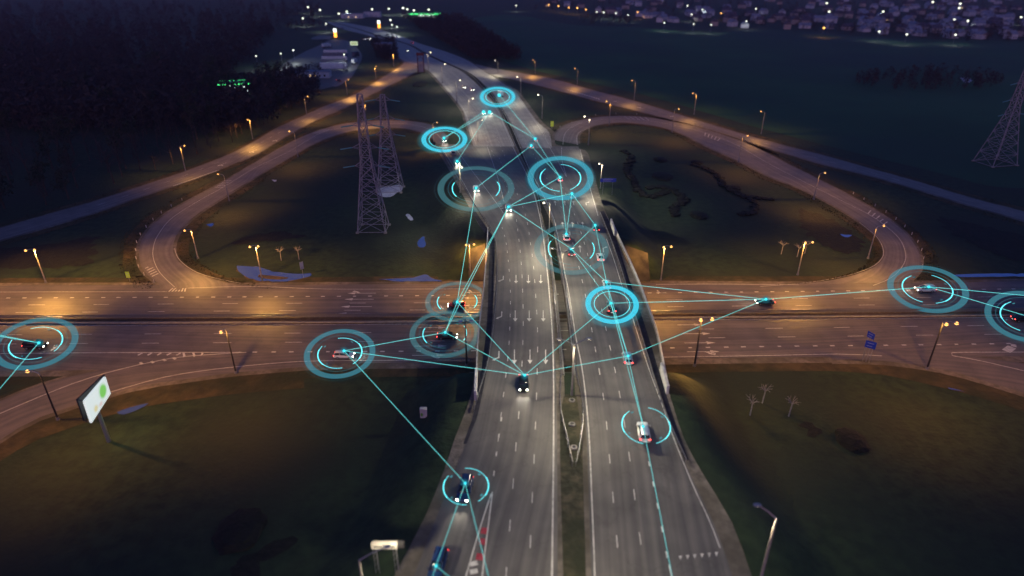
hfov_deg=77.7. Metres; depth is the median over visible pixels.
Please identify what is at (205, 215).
loop verge
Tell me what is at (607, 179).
road sign
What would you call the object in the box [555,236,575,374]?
bridge parapet
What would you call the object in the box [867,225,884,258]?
street lamp
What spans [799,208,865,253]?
dark scrub
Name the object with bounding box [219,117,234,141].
tree
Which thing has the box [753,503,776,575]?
street lamp
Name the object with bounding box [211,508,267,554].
shrub clump
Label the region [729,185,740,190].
shrub clump
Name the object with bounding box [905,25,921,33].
house
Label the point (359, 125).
lattice pylon
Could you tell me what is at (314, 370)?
light ring
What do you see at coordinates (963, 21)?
house
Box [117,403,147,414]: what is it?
puddle
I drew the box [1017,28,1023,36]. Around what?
house
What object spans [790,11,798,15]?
house
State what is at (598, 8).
house
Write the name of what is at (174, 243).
loop shoulder
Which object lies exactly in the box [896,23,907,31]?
house
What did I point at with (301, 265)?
road sign
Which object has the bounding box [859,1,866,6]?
house
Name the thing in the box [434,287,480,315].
light ring
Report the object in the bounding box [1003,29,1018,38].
house
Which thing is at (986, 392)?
southeast verge
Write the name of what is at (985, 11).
house
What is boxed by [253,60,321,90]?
park trees
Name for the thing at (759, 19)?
house
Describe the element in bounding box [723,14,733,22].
house
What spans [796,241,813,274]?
street lamp
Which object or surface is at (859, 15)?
house
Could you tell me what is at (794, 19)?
house
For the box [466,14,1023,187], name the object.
field
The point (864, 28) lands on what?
house
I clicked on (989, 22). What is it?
house
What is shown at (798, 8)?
house
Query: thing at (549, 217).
street lamp
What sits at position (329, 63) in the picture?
truck
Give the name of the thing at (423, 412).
marker stone
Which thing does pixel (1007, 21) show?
house
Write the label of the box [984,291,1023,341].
light ring
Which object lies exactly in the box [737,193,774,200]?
shrub bed
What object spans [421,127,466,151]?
light ring
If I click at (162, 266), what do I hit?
loop road
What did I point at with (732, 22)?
house
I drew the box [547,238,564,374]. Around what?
bridge parapet
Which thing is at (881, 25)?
house
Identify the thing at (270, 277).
pond islet
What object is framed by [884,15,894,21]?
house
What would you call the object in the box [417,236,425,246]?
pond
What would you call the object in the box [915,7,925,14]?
house
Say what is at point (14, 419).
southwest ramp
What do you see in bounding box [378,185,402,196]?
snow patch
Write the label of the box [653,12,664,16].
house
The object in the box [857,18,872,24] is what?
house
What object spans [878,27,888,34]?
house
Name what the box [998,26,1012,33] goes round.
house
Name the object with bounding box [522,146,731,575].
northbound road
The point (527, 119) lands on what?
road
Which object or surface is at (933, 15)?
house
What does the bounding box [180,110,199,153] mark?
tree
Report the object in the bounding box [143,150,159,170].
tree
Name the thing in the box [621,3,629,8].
house
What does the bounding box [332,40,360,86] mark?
truck park lane
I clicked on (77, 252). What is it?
dark scrub
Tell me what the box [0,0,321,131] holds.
wood
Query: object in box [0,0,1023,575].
ground
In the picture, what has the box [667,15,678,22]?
house
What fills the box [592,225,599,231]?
car
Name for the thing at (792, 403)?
young tree
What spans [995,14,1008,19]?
house
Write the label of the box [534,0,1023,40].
town greenery
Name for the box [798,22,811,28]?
house
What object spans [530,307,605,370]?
light line
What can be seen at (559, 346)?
guardrail
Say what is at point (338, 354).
car
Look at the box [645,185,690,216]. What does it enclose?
shrub bed
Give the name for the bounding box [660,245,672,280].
street lamp
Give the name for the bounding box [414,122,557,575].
southbound road
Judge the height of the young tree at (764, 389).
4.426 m
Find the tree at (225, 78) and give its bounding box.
[215,71,228,93]
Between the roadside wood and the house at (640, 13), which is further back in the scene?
the house at (640, 13)
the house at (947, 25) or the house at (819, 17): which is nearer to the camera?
the house at (947, 25)
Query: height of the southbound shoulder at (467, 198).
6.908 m
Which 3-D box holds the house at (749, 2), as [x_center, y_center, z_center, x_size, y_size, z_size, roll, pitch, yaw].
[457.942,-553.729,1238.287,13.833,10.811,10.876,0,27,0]
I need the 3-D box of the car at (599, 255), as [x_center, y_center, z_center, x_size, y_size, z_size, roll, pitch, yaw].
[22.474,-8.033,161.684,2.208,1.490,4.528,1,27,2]
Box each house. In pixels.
[564,1,569,6]
[577,2,584,7]
[595,6,601,11]
[605,7,615,13]
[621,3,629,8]
[635,1,641,5]
[635,10,642,16]
[642,12,652,17]
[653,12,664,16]
[656,14,662,21]
[661,13,667,20]
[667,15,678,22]
[685,9,696,16]
[694,5,701,11]
[694,15,702,21]
[701,5,710,11]
[701,12,710,17]
[703,9,714,15]
[710,18,718,25]
[721,7,731,13]
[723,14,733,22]
[727,18,737,26]
[729,13,737,18]
[738,2,745,7]
[740,20,749,27]
[744,1,751,6]
[744,10,755,15]
[750,13,759,20]
[755,16,764,23]
[759,8,768,13]
[767,15,775,21]
[773,12,785,19]
[782,15,792,22]
[783,21,791,28]
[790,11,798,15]
[790,15,799,24]
[794,6,805,10]
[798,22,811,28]
[801,17,812,22]
[805,3,814,8]
[812,15,825,21]
[822,5,832,11]
[823,16,837,22]
[824,22,834,28]
[834,10,844,16]
[841,22,853,29]
[843,5,850,10]
[844,10,853,17]
[856,12,865,18]
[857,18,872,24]
[857,24,870,31]
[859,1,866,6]
[864,19,876,27]
[865,12,873,18]
[870,3,878,8]
[873,16,884,22]
[875,22,889,31]
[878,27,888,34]
[880,12,892,15]
[884,1,893,6]
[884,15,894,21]
[889,8,899,15]
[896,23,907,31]
[900,5,908,11]
[901,15,914,23]
[902,1,912,5]
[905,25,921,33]
[907,20,918,24]
[909,3,919,9]
[911,29,926,36]
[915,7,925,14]
[918,22,930,30]
[924,3,933,8]
[925,13,936,19]
[929,24,942,32]
[932,11,944,18]
[936,5,945,9]
[940,22,953,29]
[943,28,959,37]
[947,0,957,4]
[948,15,959,19]
[949,10,958,15]
[955,28,965,36]
[956,3,967,8]
[956,17,969,25]
[962,9,976,15]
[964,26,980,33]
[966,5,978,9]
[967,28,983,35]
[971,20,986,25]
[971,29,986,38]
[980,10,993,15]
[982,12,995,19]
[986,20,1003,27]
[988,16,1003,20]
[994,7,1006,11]
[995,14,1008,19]
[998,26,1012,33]
[1003,18,1014,25]
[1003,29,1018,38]
[1005,13,1014,19]
[1011,5,1022,9]
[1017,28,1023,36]
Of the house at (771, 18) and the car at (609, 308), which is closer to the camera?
the car at (609, 308)
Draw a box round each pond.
[237,266,310,281]
[381,274,440,281]
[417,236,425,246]
[956,273,1023,276]
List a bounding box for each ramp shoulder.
[0,62,417,240]
[0,367,303,443]
[481,65,1023,221]
[832,360,1023,396]
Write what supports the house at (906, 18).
on the ground at (336, 476)
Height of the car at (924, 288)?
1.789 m
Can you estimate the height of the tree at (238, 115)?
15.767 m
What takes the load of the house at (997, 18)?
on the ground at (336, 476)
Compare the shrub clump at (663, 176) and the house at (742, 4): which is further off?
the house at (742, 4)
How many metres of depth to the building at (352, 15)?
970.62 m
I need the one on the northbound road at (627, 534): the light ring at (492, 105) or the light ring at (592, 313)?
the light ring at (592, 313)
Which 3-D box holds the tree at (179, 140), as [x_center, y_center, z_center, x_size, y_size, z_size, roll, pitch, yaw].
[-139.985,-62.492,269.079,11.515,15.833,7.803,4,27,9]
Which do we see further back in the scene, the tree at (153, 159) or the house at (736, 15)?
the house at (736, 15)
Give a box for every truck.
[319,62,346,65]
[320,59,347,62]
[320,64,346,69]
[321,56,347,59]
[322,43,330,47]
[322,53,347,55]
[323,50,347,52]
[351,58,357,63]
[352,51,358,56]
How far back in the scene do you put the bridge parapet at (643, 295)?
141.57 m
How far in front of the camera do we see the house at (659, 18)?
903.54 m
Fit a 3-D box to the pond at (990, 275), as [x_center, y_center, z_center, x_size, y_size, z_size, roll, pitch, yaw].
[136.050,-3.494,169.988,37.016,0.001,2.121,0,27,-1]
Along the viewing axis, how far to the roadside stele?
483.98 m
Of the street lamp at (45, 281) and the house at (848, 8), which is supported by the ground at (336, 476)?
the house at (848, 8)
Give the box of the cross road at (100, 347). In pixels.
[0,281,1023,413]
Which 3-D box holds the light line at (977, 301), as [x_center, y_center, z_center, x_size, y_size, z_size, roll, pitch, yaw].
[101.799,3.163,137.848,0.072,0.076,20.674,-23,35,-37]
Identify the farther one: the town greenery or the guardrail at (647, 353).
the town greenery
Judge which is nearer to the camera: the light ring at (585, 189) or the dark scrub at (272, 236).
the dark scrub at (272, 236)
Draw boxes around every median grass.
[333,22,553,234]
[560,394,585,575]
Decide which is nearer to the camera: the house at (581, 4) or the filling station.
the filling station
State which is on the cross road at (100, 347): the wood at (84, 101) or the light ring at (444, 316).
the light ring at (444, 316)
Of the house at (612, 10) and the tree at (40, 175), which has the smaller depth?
the tree at (40, 175)
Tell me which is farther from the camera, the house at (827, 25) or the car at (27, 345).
the house at (827, 25)
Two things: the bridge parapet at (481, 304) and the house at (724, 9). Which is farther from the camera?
the house at (724, 9)
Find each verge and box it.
[0,61,419,245]
[0,275,1023,384]
[0,379,303,460]
[123,119,450,277]
[474,63,1023,225]
[551,114,934,275]
[838,371,1023,410]
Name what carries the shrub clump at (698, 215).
on the ground at (336, 476)
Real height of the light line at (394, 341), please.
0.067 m
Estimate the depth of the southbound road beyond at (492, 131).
395.47 m
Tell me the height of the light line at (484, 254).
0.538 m
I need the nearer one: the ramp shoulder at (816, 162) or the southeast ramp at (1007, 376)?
the southeast ramp at (1007, 376)
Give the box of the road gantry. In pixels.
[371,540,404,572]
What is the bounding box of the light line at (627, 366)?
[611,306,641,420]
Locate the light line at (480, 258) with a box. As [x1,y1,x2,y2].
[458,217,502,299]
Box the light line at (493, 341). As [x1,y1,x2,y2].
[458,303,522,372]
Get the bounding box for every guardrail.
[0,308,1023,318]
[380,35,540,212]
[403,358,475,363]
[439,146,496,411]
[540,215,572,465]
[550,210,583,465]
[600,212,686,462]
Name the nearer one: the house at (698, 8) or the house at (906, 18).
the house at (906, 18)
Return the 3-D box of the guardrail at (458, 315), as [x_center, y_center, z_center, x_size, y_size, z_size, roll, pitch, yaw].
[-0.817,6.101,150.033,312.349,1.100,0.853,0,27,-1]
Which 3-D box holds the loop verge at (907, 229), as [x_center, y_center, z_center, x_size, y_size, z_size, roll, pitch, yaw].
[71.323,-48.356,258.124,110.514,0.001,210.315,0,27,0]
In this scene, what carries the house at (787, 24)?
on the ground at (336, 476)
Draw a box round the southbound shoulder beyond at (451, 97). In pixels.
[326,22,514,144]
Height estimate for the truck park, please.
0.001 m
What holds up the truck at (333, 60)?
on the truck park
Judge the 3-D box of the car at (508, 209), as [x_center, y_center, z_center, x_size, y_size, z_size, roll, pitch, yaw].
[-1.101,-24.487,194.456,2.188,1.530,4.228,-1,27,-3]
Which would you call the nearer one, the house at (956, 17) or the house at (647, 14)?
the house at (956, 17)
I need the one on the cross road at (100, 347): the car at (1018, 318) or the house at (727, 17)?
the car at (1018, 318)
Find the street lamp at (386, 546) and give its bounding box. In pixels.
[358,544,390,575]
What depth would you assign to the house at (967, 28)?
753.00 m
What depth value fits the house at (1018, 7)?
1150.34 m
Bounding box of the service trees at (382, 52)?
[370,33,398,59]
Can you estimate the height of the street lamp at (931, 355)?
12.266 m
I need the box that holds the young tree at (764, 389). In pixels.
[758,384,771,402]
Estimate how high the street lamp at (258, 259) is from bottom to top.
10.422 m
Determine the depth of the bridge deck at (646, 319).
134.59 m
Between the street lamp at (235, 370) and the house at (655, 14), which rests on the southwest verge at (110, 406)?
the street lamp at (235, 370)
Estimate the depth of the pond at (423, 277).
167.53 m
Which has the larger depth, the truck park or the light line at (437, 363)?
the truck park
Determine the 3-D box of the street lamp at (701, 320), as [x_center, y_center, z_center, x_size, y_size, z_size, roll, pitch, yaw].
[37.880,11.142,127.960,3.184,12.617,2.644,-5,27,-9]
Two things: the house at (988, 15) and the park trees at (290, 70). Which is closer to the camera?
the park trees at (290, 70)
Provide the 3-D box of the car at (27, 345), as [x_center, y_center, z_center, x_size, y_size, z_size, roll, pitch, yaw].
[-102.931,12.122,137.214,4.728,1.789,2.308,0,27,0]
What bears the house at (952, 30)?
on the ground at (336, 476)
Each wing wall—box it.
[474,368,477,399]
[610,219,615,235]
[660,362,669,393]
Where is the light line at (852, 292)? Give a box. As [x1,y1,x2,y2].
[773,287,921,298]
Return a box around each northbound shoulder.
[342,22,609,233]
[576,396,751,575]
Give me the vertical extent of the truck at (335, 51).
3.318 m
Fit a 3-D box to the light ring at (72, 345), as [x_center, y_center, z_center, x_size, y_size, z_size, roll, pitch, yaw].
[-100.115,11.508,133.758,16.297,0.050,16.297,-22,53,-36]
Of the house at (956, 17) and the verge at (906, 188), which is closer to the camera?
the verge at (906, 188)
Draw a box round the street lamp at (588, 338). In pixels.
[556,337,591,395]
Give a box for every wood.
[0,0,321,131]
[402,10,521,59]
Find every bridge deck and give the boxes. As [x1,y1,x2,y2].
[471,234,564,395]
[554,234,669,395]
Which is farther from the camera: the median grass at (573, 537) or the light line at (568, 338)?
the light line at (568, 338)
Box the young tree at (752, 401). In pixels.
[748,397,757,415]
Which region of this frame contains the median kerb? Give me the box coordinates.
[0,314,1023,323]
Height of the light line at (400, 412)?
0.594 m
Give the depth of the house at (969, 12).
1010.50 m
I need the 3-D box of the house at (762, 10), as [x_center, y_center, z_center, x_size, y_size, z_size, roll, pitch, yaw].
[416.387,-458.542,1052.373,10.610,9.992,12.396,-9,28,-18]
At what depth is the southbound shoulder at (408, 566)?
90.79 m
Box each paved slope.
[468,243,485,280]
[619,244,649,281]
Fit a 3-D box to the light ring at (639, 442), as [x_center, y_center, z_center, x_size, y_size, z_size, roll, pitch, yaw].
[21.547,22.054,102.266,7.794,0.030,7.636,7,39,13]
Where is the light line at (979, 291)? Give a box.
[935,287,1015,294]
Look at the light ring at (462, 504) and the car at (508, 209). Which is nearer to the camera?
the light ring at (462, 504)
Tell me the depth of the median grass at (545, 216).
317.26 m
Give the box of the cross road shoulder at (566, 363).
[0,279,1023,376]
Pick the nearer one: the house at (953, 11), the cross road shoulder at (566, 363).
the cross road shoulder at (566, 363)
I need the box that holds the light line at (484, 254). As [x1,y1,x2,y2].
[446,208,507,329]
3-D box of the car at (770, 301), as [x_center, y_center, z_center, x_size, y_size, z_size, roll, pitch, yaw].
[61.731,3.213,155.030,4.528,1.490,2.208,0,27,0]
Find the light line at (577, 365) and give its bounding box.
[528,356,625,374]
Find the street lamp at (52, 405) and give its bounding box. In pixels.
[25,370,59,420]
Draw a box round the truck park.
[276,35,361,90]
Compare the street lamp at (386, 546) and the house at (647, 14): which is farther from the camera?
the house at (647, 14)
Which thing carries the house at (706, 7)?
on the ground at (336, 476)
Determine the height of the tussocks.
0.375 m
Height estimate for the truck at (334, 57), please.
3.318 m
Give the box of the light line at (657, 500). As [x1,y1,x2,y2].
[643,427,671,573]
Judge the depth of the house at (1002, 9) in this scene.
1094.19 m
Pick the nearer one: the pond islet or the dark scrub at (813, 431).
the dark scrub at (813, 431)
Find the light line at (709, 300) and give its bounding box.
[632,299,760,302]
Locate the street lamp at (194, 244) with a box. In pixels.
[183,229,198,258]
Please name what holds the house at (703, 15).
on the ground at (336, 476)
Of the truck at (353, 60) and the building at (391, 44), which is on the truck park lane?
the truck at (353, 60)
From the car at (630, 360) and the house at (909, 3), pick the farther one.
the house at (909, 3)
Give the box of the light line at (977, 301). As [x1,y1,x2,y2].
[931,287,1021,314]
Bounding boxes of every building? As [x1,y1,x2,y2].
[297,70,331,77]
[341,13,364,17]
[363,11,381,16]
[374,42,392,49]
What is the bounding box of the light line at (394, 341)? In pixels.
[345,333,439,350]
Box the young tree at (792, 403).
[785,396,800,416]
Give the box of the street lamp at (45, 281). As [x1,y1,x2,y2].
[24,249,46,282]
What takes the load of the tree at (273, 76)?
on the ground at (336, 476)
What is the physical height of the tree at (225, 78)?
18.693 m
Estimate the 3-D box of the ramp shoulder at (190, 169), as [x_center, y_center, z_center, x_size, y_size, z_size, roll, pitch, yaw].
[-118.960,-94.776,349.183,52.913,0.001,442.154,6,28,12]
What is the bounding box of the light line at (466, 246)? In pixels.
[457,190,475,300]
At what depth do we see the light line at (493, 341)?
122.99 m
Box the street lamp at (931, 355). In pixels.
[925,321,958,369]
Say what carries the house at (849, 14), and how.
on the ground at (336, 476)
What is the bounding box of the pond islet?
[258,275,287,278]
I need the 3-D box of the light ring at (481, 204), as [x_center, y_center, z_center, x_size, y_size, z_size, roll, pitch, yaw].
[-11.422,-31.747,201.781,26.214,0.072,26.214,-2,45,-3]
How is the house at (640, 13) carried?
on the ground at (336, 476)
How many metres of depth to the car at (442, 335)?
140.19 m
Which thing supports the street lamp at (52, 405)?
on the southwest verge at (110, 406)
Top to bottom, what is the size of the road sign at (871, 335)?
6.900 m
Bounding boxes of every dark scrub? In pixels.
[0,236,100,268]
[230,536,297,575]
[231,231,305,244]
[797,421,821,436]
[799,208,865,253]
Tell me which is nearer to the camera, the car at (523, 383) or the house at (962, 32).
the car at (523, 383)
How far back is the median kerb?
147.18 m
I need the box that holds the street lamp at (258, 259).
[248,245,262,278]
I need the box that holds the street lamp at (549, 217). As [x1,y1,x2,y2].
[543,202,549,232]
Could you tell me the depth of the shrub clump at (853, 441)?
110.08 m
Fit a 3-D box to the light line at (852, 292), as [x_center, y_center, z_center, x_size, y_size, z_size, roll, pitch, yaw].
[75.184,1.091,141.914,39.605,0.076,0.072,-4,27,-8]
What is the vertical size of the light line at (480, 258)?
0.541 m
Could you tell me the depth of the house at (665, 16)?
934.73 m
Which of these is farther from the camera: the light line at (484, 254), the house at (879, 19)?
the house at (879, 19)
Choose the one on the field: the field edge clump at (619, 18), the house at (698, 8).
the field edge clump at (619, 18)
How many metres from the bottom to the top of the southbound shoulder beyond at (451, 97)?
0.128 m
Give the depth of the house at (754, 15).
931.86 m
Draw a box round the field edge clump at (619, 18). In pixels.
[580,10,636,23]
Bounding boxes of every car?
[22,339,47,349]
[333,350,354,359]
[427,546,447,575]
[437,331,457,339]
[448,301,464,308]
[456,473,473,502]
[505,204,511,211]
[517,374,529,390]
[562,234,569,240]
[567,248,574,255]
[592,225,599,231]
[596,253,603,260]
[602,280,610,285]
[606,301,615,312]
[622,352,632,364]
[636,421,650,442]
[755,298,775,305]
[914,284,936,292]
[1010,314,1023,322]
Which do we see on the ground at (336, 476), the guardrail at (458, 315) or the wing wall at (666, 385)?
the wing wall at (666, 385)
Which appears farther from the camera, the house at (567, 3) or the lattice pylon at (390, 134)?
the house at (567, 3)
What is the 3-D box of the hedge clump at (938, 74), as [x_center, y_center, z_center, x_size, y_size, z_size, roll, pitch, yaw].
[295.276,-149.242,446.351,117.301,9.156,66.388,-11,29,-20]
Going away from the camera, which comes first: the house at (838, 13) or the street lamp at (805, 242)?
the street lamp at (805, 242)
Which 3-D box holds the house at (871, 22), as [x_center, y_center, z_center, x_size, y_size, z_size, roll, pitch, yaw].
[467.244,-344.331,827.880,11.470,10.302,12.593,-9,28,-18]
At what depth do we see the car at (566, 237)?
171.56 m
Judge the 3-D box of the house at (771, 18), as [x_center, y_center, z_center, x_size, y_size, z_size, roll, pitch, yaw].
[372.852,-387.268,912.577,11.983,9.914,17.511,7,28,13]
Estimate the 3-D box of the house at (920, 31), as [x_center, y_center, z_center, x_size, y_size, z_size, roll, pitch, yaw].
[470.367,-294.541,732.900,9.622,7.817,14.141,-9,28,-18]
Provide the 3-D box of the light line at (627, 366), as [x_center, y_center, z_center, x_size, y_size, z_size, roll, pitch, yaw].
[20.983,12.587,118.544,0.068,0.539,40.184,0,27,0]
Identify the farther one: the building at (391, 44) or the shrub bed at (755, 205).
the building at (391, 44)
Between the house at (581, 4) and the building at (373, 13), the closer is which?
the building at (373, 13)
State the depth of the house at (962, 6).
1172.94 m
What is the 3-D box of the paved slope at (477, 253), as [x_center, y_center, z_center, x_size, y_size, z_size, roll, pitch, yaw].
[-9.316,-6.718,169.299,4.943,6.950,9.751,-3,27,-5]
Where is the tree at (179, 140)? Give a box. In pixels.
[169,122,191,158]
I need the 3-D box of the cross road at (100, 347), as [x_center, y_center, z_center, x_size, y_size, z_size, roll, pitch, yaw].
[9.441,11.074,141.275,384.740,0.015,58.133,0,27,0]
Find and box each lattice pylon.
[340,94,390,233]
[364,94,404,192]
[971,70,1023,167]
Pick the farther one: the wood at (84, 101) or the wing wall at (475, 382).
the wood at (84, 101)
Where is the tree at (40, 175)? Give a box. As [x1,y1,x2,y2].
[24,158,50,195]
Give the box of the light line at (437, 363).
[348,351,520,374]
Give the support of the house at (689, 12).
on the ground at (336, 476)
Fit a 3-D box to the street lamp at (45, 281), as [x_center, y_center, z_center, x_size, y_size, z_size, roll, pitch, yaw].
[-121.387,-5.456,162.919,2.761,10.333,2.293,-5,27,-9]
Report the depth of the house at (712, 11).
1018.26 m
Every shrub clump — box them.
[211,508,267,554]
[413,81,427,86]
[651,172,673,181]
[653,157,667,162]
[689,210,707,219]
[690,160,702,164]
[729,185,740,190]
[835,427,869,453]
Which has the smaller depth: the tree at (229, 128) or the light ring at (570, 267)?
the light ring at (570, 267)
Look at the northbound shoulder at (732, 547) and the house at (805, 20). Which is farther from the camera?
the house at (805, 20)
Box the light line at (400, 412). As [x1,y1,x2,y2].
[344,351,463,481]
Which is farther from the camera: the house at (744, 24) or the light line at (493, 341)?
the house at (744, 24)
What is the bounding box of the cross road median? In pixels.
[0,311,1023,324]
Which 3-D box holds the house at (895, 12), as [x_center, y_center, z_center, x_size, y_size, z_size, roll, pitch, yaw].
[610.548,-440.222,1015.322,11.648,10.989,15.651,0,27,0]
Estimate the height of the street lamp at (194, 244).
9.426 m
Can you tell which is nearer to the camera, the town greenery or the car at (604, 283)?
the car at (604, 283)
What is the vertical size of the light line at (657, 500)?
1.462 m
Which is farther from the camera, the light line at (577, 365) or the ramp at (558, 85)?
the ramp at (558, 85)
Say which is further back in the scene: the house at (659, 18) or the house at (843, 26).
the house at (659, 18)
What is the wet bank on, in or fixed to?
on the ground at (336, 476)
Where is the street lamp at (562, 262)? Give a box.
[550,247,574,283]
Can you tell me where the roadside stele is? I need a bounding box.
[416,53,424,72]
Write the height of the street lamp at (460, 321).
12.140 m
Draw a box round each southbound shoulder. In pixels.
[395,396,563,575]
[435,144,547,233]
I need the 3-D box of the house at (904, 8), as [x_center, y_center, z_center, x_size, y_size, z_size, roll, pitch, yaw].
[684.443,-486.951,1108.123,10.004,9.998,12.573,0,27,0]
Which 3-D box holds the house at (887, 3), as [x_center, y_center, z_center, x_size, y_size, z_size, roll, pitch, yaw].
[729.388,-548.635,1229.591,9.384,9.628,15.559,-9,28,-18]
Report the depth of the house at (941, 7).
1151.29 m
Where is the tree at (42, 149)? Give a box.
[31,130,55,168]
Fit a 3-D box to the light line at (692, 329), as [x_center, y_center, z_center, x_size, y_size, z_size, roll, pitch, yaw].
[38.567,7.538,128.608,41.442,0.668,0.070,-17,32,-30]
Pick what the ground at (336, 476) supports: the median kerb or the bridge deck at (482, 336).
the bridge deck at (482, 336)
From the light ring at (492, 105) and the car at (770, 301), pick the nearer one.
the car at (770, 301)
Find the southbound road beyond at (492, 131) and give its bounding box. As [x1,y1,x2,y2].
[328,22,513,155]
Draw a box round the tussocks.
[0,60,1021,288]
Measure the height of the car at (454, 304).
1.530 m
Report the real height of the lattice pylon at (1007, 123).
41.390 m
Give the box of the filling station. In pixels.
[410,13,439,16]
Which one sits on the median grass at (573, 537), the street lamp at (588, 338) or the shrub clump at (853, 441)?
the street lamp at (588, 338)
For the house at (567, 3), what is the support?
on the ground at (336, 476)
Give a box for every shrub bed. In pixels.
[619,149,669,198]
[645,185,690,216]
[690,163,759,215]
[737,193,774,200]
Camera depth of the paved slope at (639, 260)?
169.46 m
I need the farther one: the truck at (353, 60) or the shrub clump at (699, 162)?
the truck at (353, 60)
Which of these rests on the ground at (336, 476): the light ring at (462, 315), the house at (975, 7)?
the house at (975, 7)
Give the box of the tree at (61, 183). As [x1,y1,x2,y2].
[49,165,72,198]
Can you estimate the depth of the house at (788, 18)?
899.70 m
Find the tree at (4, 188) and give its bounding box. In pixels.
[0,170,17,208]
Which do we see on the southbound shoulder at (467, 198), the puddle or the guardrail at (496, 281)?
the guardrail at (496, 281)
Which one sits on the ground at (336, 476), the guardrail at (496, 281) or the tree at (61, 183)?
the tree at (61, 183)
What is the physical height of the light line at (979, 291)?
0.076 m
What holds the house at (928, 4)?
on the ground at (336, 476)
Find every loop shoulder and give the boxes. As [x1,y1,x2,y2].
[136,120,448,282]
[555,116,923,280]
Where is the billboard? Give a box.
[76,374,110,442]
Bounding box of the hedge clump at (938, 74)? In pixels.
[853,63,1004,89]
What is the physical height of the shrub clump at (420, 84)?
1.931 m
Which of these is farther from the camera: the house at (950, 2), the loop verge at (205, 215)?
the house at (950, 2)
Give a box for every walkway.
[463,208,494,443]
[600,211,688,459]
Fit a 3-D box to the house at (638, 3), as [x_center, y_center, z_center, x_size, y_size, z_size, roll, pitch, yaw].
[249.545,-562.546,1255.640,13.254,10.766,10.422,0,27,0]
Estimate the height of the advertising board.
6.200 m
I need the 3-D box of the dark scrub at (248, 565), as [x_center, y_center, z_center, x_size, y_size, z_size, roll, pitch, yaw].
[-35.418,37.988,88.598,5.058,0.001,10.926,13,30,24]
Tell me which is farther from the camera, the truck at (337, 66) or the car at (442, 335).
the truck at (337, 66)
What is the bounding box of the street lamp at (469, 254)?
[465,243,474,270]
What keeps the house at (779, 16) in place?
on the ground at (336, 476)
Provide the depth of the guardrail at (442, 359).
132.61 m
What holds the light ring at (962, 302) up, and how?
on the cross road at (100, 347)
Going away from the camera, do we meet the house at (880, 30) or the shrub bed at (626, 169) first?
the shrub bed at (626, 169)
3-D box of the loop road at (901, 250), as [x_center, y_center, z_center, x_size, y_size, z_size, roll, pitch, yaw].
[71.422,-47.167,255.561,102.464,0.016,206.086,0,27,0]
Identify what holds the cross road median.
on the cross road at (100, 347)
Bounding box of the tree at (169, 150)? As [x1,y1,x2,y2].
[161,137,174,163]
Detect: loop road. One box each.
[139,121,447,288]
[555,116,920,285]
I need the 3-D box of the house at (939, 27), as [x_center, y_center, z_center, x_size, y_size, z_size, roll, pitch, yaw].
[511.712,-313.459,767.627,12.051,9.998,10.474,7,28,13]
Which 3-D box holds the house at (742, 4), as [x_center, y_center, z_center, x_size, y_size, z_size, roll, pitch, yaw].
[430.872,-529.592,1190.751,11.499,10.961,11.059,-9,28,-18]
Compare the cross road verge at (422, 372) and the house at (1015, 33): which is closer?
the cross road verge at (422, 372)
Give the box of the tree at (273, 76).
[265,63,279,84]
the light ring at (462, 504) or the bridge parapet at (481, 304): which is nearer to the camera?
the light ring at (462, 504)
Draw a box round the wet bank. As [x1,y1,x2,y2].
[236,266,286,281]
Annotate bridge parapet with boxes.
[476,230,488,367]
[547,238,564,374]
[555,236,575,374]
[615,228,666,374]
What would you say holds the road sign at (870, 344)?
on the ground at (336, 476)
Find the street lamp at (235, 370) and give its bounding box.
[219,329,237,373]
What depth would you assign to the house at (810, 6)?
1184.13 m
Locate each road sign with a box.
[299,261,303,272]
[600,178,615,194]
[862,331,874,359]
[862,340,876,362]
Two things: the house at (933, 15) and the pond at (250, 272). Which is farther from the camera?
the house at (933, 15)
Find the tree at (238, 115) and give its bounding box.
[232,103,243,133]
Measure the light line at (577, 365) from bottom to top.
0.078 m
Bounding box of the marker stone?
[420,407,427,417]
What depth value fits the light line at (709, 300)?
138.19 m
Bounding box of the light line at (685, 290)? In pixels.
[609,282,760,298]
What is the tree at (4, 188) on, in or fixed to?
on the ground at (336, 476)
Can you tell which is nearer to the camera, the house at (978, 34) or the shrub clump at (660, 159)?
the shrub clump at (660, 159)
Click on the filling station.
(423, 14)
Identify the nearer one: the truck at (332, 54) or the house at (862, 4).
the truck at (332, 54)
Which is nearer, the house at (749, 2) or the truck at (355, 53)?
the truck at (355, 53)
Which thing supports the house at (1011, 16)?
on the ground at (336, 476)
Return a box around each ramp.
[0,61,417,239]
[0,352,303,439]
[476,64,1023,220]
[832,348,1023,392]
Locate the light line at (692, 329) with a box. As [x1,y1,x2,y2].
[629,300,762,355]
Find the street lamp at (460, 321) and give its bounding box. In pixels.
[458,319,473,366]
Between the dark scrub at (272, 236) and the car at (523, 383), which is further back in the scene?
the dark scrub at (272, 236)
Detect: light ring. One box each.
[0,317,78,369]
[304,329,375,378]
[419,316,470,350]
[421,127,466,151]
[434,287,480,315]
[443,468,488,504]
[448,172,503,204]
[480,87,514,106]
[528,156,592,199]
[544,230,598,267]
[585,285,638,323]
[621,408,670,443]
[887,265,968,312]
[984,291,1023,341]
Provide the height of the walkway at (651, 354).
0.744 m
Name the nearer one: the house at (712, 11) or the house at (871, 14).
the house at (871, 14)
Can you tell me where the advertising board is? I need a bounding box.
[350,41,357,46]
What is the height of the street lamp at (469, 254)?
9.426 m
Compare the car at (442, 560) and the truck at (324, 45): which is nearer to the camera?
the car at (442, 560)
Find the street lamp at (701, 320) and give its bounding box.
[693,317,713,366]

